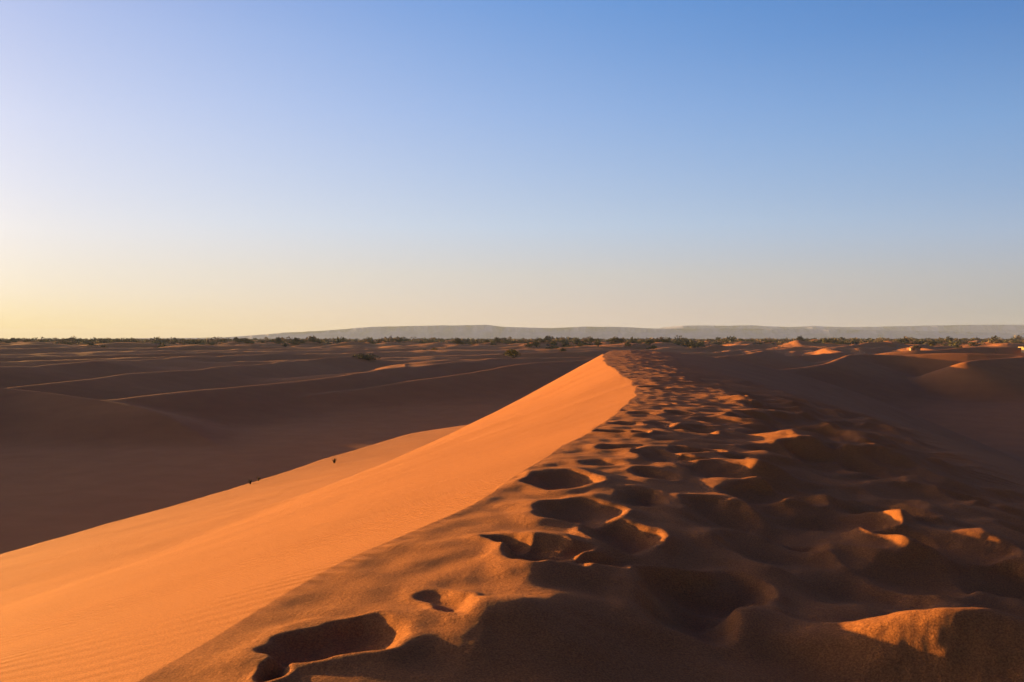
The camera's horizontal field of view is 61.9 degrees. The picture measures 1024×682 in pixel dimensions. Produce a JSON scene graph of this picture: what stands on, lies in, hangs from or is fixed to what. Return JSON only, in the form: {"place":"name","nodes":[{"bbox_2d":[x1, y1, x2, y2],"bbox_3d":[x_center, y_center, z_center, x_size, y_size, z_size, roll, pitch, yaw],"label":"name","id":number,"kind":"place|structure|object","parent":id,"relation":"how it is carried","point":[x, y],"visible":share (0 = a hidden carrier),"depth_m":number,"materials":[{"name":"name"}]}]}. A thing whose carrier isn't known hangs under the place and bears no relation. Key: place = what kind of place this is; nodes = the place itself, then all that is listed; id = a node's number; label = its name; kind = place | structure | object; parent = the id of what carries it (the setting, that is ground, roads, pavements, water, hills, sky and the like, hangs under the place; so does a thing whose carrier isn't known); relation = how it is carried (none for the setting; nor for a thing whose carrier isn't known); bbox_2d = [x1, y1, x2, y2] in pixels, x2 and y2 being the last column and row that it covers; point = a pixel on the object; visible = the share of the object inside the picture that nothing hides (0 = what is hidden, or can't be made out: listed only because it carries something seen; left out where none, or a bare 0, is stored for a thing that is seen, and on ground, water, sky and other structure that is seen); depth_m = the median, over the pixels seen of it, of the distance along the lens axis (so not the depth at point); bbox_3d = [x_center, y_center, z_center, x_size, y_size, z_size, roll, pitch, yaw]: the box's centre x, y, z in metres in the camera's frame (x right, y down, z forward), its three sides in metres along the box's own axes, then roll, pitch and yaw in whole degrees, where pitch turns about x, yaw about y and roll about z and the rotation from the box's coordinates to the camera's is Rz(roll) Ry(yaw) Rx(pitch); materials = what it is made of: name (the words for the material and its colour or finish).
{"place":"outdoors","nodes":[
{"label":"outdoors","id":0,"kind":"place"},
{"bbox_2d":[0,339,1023,681],"bbox_3d":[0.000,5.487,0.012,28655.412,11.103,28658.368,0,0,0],"label":"desert ground","id":1,"kind":"structure","parent":0,"point":[792,511],"depth_m":6.90,"materials":[{"name":"orange sand"}]},
{"bbox_2d":[187,340,197,344],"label":"tamarisk tree","id":2,"kind":"object","parent":1,"relation":"on","point":[192,342],"visible":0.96,"depth_m":612.59,"materials":[{"name":"green plant"}]},
{"bbox_2d":[271,337,281,342],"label":"tamarisk tree","id":3,"kind":"object","parent":1,"relation":"on","point":[277,339],"visible":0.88,"depth_m":609.09,"materials":[{"name":"green plant"}]},
{"bbox_2d":[352,353,380,359],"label":"desert shrub","id":4,"kind":"object","parent":1,"relation":"on","point":[363,356],"visible":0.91,"depth_m":261.11,"materials":[{"name":"green plant"}]},
{"bbox_2d":[451,337,462,343],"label":"tamarisk tree","id":5,"kind":"object","parent":1,"relation":"on","point":[457,341],"visible":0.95,"depth_m":541.78,"materials":[{"name":"green plant"}]},
{"bbox_2d":[0,334,1023,346],"bbox_3d":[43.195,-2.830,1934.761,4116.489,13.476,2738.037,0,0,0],"label":"distant scrub","id":6,"kind":"object","parent":1,"relation":"on","point":[716,340],"visible":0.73,"depth_m":729.59,"materials":[{"name":"green plant"}]},
{"bbox_2d":[503,349,520,357],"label":"tamarisk tree","id":7,"kind":"object","parent":1,"relation":"on","point":[512,353],"visible":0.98,"depth_m":291.27,"materials":[{"name":"green plant"}]},
{"bbox_2d":[532,340,540,347],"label":"tamarisk tree","id":8,"kind":"object","parent":1,"relation":"on","point":[535,343],"visible":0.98,"depth_m":487.99,"materials":[{"name":"green plant"}]},
{"bbox_2d":[609,337,620,343],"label":"tamarisk tree","id":9,"kind":"object","parent":1,"relation":"on","point":[615,340],"visible":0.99,"depth_m":496.39,"materials":[{"name":"green plant"}]},
{"bbox_2d":[645,338,654,344],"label":"tamarisk tree","id":10,"kind":"object","parent":1,"relation":"on","point":[649,340],"visible":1,"depth_m":480.46,"materials":[{"name":"green plant"}]},
{"bbox_2d":[900,338,908,343],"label":"tamarisk tree","id":11,"kind":"object","parent":1,"relation":"on","point":[905,340],"visible":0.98,"depth_m":592.55,"materials":[{"name":"green plant"}]},
{"bbox_2d":[928,340,936,345],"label":"tamarisk tree","id":12,"kind":"object","parent":1,"relation":"on","point":[931,343],"visible":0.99,"depth_m":439.31,"materials":[{"name":"green plant"}]},
{"bbox_2d":[0,0,1023,338],"label":"sky","id":13,"kind":"structure","parent":0,"point":[169,168],"materials":[{"name":"blue"}]},
{"bbox_2d":[135,325,1023,338],"bbox_3d":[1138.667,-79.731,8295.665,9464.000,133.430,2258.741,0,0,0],"label":"hills","id":14,"kind":"structure","parent":0,"point":[464,331],"depth_m":7486.57,"materials":[{"name":"grey"}]},
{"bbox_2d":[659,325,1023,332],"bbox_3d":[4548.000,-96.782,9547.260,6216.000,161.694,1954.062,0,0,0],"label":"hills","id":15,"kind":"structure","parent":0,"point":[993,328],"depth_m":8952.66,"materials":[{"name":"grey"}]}
]}

